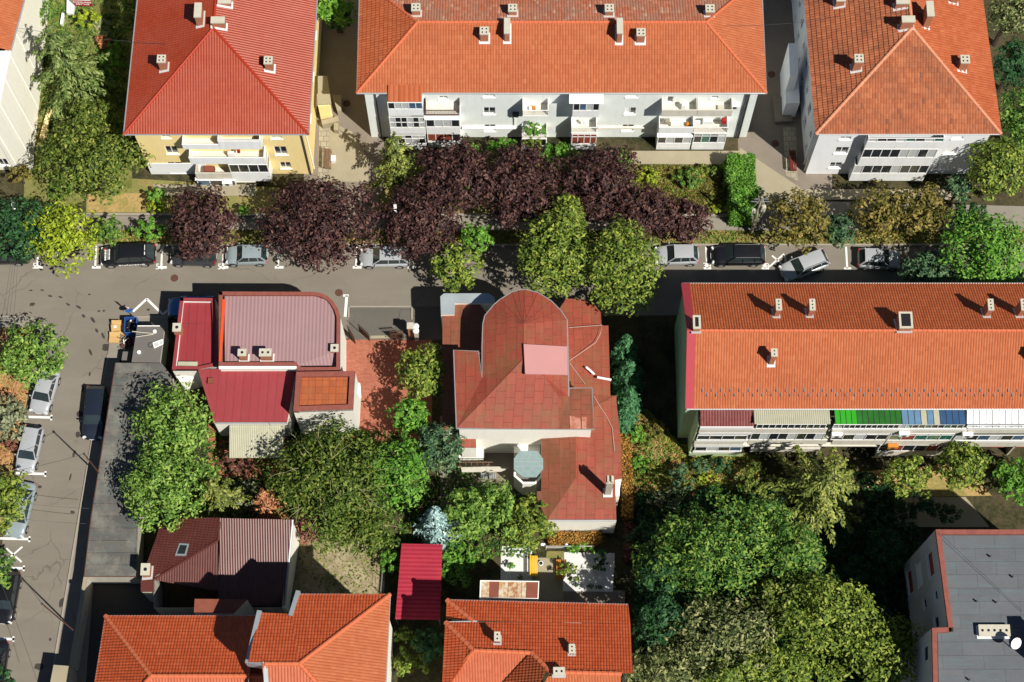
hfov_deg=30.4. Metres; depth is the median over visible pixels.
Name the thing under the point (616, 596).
garden path
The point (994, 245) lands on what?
broadleaf tree
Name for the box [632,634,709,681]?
broadleaf tree
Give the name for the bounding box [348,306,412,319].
kerb
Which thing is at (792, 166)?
bench
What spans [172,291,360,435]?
house
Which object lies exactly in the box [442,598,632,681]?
house
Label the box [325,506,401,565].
weeping tree
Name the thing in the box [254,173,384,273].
plum tree
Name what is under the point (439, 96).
window
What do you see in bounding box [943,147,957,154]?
window
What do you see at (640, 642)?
shrub
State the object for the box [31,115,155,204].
broadleaf tree
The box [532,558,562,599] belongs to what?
garden path
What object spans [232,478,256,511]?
shrub
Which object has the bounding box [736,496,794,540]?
broadleaf tree
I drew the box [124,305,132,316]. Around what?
road sign
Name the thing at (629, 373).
thuja tree
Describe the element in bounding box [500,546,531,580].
gravel bed
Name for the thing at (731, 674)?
broadleaf tree
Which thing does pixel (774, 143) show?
manhole cover
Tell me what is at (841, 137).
window
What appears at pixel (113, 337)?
cardboard box
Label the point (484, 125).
window
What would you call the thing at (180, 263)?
parked car
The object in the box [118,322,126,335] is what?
cardboard box
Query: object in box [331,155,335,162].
litter bin
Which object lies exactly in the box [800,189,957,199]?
terrace
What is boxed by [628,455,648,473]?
shrub
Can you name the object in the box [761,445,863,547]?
spruce tree
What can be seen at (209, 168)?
chest
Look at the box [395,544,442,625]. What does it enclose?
carport
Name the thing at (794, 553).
broadleaf tree
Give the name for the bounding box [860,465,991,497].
courtyard garden
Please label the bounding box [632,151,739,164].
terrace
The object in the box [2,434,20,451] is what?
shrub
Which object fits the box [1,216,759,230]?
pavement
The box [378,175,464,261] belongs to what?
plum tree
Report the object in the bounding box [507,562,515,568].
shrub
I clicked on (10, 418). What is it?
broadleaf tree
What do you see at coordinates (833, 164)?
window
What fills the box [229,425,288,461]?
canopy
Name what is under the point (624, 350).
thuja tree
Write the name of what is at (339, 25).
broadleaf tree
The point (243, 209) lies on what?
shrub
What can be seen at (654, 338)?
ground
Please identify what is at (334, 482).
broadleaf tree
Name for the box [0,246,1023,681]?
road
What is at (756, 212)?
utility pole
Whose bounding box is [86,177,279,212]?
garden
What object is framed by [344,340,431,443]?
brick driveway
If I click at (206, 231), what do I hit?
plum tree
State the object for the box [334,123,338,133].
wall
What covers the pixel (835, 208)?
pavement
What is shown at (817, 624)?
broadleaf tree
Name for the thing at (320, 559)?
yard weeds
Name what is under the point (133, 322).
dumpster
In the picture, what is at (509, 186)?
plum tree
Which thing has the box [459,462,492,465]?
railing
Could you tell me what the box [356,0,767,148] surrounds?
apartment block
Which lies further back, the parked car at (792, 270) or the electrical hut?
the parked car at (792, 270)
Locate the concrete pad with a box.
[108,341,121,358]
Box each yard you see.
[86,581,167,681]
[292,528,385,599]
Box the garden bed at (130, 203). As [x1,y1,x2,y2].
[87,193,146,212]
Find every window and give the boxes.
[0,159,9,167]
[164,146,179,154]
[167,162,185,173]
[270,136,282,139]
[273,146,288,155]
[280,162,291,169]
[438,96,447,100]
[483,95,495,98]
[483,107,495,115]
[484,125,495,132]
[621,125,633,131]
[624,107,635,115]
[666,96,672,103]
[828,162,841,168]
[833,147,848,154]
[838,136,850,140]
[906,569,913,596]
[915,561,922,588]
[922,598,926,609]
[923,644,927,663]
[926,551,933,579]
[933,589,937,601]
[933,615,938,627]
[934,163,948,170]
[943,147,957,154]
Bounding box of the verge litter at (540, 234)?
[1,230,981,243]
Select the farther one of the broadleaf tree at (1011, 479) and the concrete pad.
the concrete pad
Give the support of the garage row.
on the ground at (654, 338)
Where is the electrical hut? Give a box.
[50,665,76,681]
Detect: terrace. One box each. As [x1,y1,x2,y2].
[152,184,255,195]
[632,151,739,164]
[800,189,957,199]
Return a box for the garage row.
[84,363,177,583]
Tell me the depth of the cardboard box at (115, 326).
158.72 m
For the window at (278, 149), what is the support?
in the apartment block at (211, 82)
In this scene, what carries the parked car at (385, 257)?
on the road
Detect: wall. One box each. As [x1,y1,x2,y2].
[60,13,64,26]
[67,0,74,15]
[69,577,92,670]
[321,116,339,128]
[332,95,341,114]
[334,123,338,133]
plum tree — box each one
[165,183,241,261]
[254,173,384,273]
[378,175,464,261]
[413,133,496,213]
[479,140,566,229]
[555,143,641,223]
[604,182,678,242]
[663,196,713,244]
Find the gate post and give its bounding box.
[407,322,413,337]
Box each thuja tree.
[609,334,640,368]
[610,359,647,393]
[610,385,644,418]
[617,405,638,435]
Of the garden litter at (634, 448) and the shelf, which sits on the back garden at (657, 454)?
the garden litter at (634, 448)
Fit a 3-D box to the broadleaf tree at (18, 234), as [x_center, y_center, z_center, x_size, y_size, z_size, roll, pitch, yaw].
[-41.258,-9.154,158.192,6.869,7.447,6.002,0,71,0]
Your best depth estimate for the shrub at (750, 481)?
152.47 m
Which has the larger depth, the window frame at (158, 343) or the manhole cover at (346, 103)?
the manhole cover at (346, 103)
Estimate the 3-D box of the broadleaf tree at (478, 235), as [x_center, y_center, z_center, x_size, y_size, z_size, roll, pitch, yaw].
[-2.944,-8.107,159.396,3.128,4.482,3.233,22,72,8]
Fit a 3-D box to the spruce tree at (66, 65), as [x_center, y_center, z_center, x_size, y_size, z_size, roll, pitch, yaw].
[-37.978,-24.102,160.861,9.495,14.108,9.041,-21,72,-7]
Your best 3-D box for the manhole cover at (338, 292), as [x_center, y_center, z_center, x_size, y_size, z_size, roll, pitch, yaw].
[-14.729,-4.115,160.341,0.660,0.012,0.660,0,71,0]
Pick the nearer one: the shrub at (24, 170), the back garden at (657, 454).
the back garden at (657, 454)
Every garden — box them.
[0,327,36,525]
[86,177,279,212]
[623,409,759,516]
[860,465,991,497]
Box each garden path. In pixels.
[498,580,624,603]
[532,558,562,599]
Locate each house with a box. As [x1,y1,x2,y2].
[94,590,393,681]
[140,517,299,614]
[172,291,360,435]
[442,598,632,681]
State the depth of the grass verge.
162.01 m
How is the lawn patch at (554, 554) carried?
on the ground at (654, 338)
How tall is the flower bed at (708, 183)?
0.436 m
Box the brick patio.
[208,420,287,479]
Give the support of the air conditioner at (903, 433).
attached to the apartment block at (933, 368)
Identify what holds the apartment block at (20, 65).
on the ground at (654, 338)
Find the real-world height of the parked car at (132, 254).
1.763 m
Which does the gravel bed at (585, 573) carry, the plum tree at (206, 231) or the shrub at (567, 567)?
the shrub at (567, 567)
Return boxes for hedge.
[545,530,602,546]
[620,433,635,520]
[622,520,635,563]
[722,151,756,191]
[724,183,759,227]
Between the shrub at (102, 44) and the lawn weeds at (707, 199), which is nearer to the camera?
the lawn weeds at (707, 199)
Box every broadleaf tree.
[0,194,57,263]
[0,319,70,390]
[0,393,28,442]
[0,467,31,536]
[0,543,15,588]
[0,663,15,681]
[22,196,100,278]
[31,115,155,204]
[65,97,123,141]
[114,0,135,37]
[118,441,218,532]
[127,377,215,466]
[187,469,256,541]
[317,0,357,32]
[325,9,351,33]
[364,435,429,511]
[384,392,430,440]
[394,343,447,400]
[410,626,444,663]
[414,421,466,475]
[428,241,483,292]
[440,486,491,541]
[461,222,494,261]
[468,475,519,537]
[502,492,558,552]
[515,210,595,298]
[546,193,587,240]
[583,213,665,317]
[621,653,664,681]
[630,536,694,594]
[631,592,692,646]
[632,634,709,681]
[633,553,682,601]
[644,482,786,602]
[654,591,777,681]
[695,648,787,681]
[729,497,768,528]
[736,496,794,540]
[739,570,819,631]
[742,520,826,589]
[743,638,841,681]
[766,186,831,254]
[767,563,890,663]
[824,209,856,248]
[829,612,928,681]
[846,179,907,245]
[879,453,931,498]
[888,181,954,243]
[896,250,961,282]
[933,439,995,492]
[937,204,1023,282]
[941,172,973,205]
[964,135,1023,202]
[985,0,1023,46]
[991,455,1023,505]
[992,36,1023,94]
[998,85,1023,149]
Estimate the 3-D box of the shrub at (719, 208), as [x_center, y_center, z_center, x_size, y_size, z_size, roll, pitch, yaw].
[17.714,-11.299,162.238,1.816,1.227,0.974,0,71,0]
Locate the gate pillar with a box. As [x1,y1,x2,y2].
[413,328,418,340]
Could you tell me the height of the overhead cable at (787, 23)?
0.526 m
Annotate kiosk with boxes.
[132,325,168,366]
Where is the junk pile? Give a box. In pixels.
[118,335,134,351]
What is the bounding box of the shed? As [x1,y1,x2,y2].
[480,580,538,600]
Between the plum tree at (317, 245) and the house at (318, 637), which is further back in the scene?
the plum tree at (317, 245)
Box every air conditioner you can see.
[222,180,232,185]
[732,103,739,109]
[831,432,841,437]
[887,443,897,448]
[898,431,909,436]
[961,432,972,437]
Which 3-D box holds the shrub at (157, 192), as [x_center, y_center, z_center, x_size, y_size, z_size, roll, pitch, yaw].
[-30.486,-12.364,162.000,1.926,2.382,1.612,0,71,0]
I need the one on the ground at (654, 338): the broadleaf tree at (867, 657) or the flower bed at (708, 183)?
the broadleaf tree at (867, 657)
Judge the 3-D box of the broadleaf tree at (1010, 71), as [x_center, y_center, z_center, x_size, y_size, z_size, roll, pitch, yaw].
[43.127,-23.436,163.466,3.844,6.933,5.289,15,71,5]
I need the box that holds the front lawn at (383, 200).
[375,160,736,213]
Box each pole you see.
[40,602,74,631]
[83,452,99,472]
[749,196,770,234]
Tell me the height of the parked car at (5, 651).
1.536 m
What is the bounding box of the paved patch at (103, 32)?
[93,18,108,35]
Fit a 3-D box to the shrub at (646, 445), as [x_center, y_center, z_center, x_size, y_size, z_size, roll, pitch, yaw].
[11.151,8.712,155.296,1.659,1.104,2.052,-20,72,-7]
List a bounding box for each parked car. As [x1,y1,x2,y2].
[0,243,30,265]
[0,571,21,624]
[0,641,10,681]
[5,482,36,538]
[14,424,44,473]
[29,371,60,414]
[80,385,108,439]
[100,242,155,268]
[167,294,214,318]
[170,245,217,267]
[225,243,268,266]
[360,244,410,268]
[654,242,698,266]
[710,242,765,267]
[778,248,830,282]
[857,246,900,271]
[914,248,948,270]
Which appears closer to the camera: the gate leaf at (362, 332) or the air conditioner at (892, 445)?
the air conditioner at (892, 445)
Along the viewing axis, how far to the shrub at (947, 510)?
152.29 m
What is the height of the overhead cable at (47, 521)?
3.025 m
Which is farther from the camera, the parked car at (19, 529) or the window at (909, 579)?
the parked car at (19, 529)
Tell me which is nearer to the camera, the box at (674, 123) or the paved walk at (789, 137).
the box at (674, 123)
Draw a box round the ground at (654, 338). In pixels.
[0,0,1023,681]
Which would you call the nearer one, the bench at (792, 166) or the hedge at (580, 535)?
the hedge at (580, 535)
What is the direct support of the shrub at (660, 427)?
on the back garden at (657, 454)
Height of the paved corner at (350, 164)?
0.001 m
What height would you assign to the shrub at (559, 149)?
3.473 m
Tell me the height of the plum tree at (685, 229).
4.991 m
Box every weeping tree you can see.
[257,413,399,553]
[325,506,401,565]
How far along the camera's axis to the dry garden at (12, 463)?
157.36 m
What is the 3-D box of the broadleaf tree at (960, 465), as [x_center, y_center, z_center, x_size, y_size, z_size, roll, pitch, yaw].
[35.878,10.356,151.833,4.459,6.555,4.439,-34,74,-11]
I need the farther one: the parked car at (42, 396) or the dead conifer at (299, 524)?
the parked car at (42, 396)
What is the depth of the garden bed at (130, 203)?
163.06 m
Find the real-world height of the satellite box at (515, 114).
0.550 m
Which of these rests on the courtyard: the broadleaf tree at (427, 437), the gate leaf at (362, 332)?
the broadleaf tree at (427, 437)
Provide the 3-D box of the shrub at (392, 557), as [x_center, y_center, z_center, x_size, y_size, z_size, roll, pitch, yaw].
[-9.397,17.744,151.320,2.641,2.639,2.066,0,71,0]
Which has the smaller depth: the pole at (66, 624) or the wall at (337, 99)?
the pole at (66, 624)
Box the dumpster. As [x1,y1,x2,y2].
[124,317,138,336]
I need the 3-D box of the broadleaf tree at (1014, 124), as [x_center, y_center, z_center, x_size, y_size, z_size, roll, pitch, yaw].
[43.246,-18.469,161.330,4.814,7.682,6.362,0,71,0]
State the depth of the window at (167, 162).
163.79 m
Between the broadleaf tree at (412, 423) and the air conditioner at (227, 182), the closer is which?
the broadleaf tree at (412, 423)
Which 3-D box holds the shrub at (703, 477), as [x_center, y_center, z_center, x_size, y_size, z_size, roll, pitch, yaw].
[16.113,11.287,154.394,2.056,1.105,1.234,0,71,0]
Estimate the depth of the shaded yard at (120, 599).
151.44 m
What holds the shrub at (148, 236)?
on the grass verge
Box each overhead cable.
[0,581,37,681]
[6,517,85,523]
[20,28,162,43]
[746,15,845,25]
[943,536,1018,607]
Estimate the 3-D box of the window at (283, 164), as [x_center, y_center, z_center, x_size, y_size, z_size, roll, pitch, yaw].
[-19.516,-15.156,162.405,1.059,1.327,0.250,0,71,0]
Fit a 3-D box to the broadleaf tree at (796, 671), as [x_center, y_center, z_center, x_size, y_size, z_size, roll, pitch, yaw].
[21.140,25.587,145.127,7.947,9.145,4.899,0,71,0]
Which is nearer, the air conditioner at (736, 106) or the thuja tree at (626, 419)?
the thuja tree at (626, 419)
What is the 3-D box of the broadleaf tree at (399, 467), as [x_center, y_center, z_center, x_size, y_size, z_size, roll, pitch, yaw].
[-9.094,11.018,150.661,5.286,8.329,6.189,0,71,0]
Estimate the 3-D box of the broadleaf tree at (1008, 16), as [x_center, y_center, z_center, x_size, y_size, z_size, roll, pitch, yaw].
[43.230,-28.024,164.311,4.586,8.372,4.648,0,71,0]
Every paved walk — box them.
[318,123,328,178]
[783,127,797,180]
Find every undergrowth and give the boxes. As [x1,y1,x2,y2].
[175,423,532,558]
[632,471,920,681]
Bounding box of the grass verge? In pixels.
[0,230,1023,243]
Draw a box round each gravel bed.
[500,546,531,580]
[563,552,614,591]
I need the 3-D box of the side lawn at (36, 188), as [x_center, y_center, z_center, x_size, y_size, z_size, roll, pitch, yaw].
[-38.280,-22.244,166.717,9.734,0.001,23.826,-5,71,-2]
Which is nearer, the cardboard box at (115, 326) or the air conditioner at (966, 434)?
the air conditioner at (966, 434)
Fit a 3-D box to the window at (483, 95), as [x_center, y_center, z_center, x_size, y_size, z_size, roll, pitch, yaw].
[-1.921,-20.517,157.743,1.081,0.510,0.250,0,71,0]
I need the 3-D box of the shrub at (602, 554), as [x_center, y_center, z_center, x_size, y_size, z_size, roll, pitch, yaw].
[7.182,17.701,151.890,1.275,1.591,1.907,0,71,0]
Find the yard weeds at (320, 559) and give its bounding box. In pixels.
[294,533,382,593]
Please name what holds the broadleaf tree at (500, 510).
on the ground at (654, 338)
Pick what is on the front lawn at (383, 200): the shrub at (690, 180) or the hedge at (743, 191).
the shrub at (690, 180)
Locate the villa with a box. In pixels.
[440,289,621,532]
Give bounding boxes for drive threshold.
[370,335,389,338]
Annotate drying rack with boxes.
[227,151,234,156]
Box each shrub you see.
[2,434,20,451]
[5,164,31,183]
[39,0,53,25]
[72,8,100,27]
[89,66,120,94]
[93,214,122,246]
[95,35,110,48]
[101,41,124,77]
[127,216,167,241]
[146,187,167,202]
[146,199,166,213]
[214,452,254,475]
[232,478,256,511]
[236,205,248,215]
[378,549,400,573]
[392,641,429,676]
[393,625,416,643]
[441,540,475,587]
[461,541,493,568]
[465,140,480,153]
[486,136,517,156]
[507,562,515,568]
[522,136,544,153]
[523,121,546,142]
[537,141,581,165]
[555,561,579,581]
[565,542,594,553]
[594,549,608,571]
[615,149,632,168]
[622,512,683,557]
[623,424,645,442]
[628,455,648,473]
[632,626,668,657]
[636,166,659,183]
[636,435,658,457]
[642,577,691,607]
[643,418,669,442]
[646,487,683,511]
[667,462,694,493]
[672,167,704,189]
[690,457,710,473]
[694,163,721,176]
[696,471,720,484]
[708,204,727,212]
[709,457,732,473]
[736,461,769,500]
[833,555,888,601]
[893,491,939,519]
[930,502,962,523]
[953,201,987,234]
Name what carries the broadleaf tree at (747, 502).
on the ground at (654, 338)
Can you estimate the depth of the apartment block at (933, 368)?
146.81 m
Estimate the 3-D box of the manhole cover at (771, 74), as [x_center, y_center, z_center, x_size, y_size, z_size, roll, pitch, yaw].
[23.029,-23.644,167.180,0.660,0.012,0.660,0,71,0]
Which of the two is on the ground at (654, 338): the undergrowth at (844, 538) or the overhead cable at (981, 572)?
the undergrowth at (844, 538)
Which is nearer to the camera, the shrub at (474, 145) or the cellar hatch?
the cellar hatch
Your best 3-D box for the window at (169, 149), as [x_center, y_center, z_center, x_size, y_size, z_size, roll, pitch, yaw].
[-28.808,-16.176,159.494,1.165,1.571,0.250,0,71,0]
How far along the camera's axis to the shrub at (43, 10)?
166.82 m
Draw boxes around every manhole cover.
[171,274,177,281]
[335,289,342,295]
[343,100,350,106]
[768,71,774,77]
[771,140,778,146]
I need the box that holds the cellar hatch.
[121,352,132,362]
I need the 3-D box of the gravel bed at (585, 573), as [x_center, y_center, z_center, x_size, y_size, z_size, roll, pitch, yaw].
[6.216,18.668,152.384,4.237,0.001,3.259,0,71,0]
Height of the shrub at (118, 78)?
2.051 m
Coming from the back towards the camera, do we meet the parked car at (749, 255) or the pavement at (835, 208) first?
the pavement at (835, 208)
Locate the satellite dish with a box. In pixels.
[1009,638,1020,648]
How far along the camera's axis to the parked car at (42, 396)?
156.17 m
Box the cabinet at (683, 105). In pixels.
[681,102,685,108]
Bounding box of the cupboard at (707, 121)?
[702,118,712,124]
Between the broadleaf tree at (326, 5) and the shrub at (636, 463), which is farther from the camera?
the broadleaf tree at (326, 5)
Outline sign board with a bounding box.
[72,0,93,7]
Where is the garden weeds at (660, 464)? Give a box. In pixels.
[622,411,759,520]
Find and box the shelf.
[695,120,699,125]
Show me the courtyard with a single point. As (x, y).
(502, 459)
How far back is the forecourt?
159.49 m
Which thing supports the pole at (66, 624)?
on the pavement at (65, 643)
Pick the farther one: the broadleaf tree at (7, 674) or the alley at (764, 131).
the alley at (764, 131)
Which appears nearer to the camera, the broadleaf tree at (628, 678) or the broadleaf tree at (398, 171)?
the broadleaf tree at (628, 678)
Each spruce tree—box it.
[30,21,125,137]
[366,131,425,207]
[413,505,460,550]
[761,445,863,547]
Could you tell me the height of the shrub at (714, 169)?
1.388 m
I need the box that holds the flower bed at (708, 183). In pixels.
[636,164,727,213]
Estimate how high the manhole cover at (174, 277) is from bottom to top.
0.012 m
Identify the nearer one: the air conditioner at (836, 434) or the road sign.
the air conditioner at (836, 434)
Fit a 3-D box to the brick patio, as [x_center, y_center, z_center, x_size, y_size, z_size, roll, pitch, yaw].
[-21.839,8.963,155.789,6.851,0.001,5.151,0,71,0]
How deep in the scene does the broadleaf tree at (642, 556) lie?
145.98 m
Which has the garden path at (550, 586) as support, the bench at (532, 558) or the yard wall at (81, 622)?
the bench at (532, 558)
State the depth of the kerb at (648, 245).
161.68 m
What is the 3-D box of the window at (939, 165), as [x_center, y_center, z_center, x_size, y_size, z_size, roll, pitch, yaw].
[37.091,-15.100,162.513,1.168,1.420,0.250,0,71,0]
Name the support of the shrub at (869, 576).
on the ground at (654, 338)
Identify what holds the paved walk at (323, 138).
on the alley at (338, 61)
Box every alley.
[304,0,383,212]
[738,0,831,200]
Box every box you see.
[109,332,119,342]
[111,320,120,331]
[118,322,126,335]
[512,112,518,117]
[664,118,669,124]
[670,122,678,125]
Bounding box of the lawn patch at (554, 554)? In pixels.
[546,551,563,558]
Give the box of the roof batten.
[597,376,610,380]
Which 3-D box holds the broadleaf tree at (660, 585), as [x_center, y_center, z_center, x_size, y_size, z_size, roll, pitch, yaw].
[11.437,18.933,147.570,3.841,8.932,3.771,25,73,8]
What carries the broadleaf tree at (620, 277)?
on the road
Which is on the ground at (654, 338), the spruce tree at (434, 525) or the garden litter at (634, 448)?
the spruce tree at (434, 525)
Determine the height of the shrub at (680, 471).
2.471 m
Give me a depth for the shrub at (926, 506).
152.05 m
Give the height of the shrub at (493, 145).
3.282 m
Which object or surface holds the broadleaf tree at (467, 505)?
on the ground at (654, 338)
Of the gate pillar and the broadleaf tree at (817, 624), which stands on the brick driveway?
the gate pillar
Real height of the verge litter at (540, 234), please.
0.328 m
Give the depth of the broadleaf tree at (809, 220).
156.91 m
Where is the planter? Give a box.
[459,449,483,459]
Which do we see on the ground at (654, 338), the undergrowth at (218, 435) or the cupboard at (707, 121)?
the undergrowth at (218, 435)
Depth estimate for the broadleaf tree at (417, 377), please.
152.87 m
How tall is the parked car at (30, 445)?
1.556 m
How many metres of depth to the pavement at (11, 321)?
159.35 m
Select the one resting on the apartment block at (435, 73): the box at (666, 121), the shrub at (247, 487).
the box at (666, 121)
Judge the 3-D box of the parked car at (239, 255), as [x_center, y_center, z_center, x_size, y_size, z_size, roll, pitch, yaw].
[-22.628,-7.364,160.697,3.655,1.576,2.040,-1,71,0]
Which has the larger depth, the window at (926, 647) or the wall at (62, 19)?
the wall at (62, 19)
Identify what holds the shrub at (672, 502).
on the back garden at (657, 454)
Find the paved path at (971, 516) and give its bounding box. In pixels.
[894,497,988,526]
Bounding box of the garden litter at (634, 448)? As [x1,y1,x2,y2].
[624,410,758,516]
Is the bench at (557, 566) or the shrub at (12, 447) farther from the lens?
the shrub at (12, 447)
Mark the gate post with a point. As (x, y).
(410, 326)
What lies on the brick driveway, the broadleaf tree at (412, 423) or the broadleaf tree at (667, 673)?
the broadleaf tree at (412, 423)
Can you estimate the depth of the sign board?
168.42 m
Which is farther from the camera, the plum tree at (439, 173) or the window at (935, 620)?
the plum tree at (439, 173)
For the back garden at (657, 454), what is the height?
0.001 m
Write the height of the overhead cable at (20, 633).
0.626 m
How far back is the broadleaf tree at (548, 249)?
153.49 m
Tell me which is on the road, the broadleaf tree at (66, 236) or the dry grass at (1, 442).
the broadleaf tree at (66, 236)
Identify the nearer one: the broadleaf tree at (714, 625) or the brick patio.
the broadleaf tree at (714, 625)
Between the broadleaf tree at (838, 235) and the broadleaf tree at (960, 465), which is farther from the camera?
the broadleaf tree at (838, 235)
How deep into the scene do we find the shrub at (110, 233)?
159.23 m
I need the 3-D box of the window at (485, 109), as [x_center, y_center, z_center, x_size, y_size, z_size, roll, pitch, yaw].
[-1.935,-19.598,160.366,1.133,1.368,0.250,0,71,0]
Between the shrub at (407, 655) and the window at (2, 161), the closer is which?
the shrub at (407, 655)
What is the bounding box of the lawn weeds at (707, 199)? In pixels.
[448,161,727,213]
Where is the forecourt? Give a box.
[349,306,442,339]
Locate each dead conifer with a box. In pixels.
[250,488,293,519]
[292,511,319,548]
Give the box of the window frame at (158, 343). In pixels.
[152,339,162,347]
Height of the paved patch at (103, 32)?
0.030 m
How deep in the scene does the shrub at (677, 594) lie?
149.03 m
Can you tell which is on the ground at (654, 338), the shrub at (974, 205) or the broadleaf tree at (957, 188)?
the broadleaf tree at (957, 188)
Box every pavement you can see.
[0,318,35,327]
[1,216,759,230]
[55,318,167,681]
[760,200,1023,230]
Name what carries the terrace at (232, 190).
on the garden at (253, 204)
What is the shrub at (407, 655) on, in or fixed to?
on the ground at (654, 338)
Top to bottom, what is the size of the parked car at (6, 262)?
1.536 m
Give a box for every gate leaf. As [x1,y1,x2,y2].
[347,326,355,343]
[358,324,369,340]
[389,330,403,338]
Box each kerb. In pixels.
[0,316,37,326]
[39,244,1023,245]
[41,213,748,217]
[50,316,167,680]
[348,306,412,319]
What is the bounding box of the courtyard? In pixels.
[440,416,540,513]
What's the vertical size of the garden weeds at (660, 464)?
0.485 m
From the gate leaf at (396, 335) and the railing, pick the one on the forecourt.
the gate leaf at (396, 335)
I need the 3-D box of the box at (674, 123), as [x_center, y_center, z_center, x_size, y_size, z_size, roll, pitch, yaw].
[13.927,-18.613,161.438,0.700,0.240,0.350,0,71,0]
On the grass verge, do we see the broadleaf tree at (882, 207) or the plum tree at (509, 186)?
the broadleaf tree at (882, 207)
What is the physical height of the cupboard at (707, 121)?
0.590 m
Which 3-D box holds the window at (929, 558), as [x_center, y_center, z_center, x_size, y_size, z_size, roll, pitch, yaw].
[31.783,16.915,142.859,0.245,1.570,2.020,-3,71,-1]
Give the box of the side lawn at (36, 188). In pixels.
[24,0,131,211]
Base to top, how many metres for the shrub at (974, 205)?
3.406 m
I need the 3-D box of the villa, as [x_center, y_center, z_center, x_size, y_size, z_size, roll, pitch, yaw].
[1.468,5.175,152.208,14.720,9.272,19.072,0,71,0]
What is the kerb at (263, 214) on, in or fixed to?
on the ground at (654, 338)
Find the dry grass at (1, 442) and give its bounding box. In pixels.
[0,329,32,495]
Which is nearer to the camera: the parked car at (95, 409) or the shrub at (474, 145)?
the parked car at (95, 409)
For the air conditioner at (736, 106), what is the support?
attached to the apartment block at (435, 73)
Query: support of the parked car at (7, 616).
on the road
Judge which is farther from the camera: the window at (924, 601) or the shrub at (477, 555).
the shrub at (477, 555)
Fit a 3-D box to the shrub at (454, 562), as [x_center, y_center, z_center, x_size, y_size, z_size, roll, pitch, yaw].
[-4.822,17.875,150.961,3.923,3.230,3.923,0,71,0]
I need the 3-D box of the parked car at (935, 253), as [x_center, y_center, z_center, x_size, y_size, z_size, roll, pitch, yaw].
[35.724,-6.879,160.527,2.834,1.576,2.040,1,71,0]
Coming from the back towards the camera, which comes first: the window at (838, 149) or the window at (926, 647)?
the window at (838, 149)
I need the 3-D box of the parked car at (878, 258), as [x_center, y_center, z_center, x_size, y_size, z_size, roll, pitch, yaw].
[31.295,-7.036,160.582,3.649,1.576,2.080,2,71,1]
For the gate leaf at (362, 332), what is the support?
on the forecourt
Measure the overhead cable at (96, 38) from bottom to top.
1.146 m
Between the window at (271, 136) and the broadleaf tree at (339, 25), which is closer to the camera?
the window at (271, 136)
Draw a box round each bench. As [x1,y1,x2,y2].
[323,147,331,168]
[530,555,537,575]
[556,559,564,578]
[789,148,796,170]
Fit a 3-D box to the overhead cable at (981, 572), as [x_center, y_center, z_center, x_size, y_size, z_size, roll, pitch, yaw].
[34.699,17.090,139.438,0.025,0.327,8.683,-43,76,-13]
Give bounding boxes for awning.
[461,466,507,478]
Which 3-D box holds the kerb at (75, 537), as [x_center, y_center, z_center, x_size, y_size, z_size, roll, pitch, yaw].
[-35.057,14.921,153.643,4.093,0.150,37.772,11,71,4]
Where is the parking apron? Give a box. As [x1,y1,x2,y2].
[336,310,348,339]
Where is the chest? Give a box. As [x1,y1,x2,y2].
[204,166,214,171]
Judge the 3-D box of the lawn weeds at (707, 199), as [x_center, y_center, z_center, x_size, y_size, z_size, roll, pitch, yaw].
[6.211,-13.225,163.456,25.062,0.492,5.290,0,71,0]
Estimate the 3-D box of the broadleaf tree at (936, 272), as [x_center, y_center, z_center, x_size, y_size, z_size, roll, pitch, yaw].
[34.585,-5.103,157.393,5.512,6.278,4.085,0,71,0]
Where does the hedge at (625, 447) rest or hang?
on the back garden at (657, 454)
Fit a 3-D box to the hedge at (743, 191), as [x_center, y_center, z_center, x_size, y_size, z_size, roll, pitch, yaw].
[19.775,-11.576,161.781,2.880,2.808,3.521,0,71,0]
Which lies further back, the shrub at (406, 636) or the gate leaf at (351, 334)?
the gate leaf at (351, 334)
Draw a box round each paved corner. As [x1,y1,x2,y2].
[326,126,367,181]
[740,148,799,213]
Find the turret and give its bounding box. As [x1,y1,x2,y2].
[514,451,542,494]
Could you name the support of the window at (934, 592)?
in the apartment block at (977, 609)
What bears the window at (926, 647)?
in the apartment block at (977, 609)
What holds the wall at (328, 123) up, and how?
on the alley at (338, 61)
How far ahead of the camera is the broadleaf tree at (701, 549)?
143.86 m
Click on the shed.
(510, 590)
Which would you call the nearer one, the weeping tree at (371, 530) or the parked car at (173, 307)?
the weeping tree at (371, 530)
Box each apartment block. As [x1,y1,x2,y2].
[0,0,53,169]
[122,0,332,184]
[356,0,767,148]
[674,283,1023,456]
[772,0,1001,180]
[899,529,1023,681]

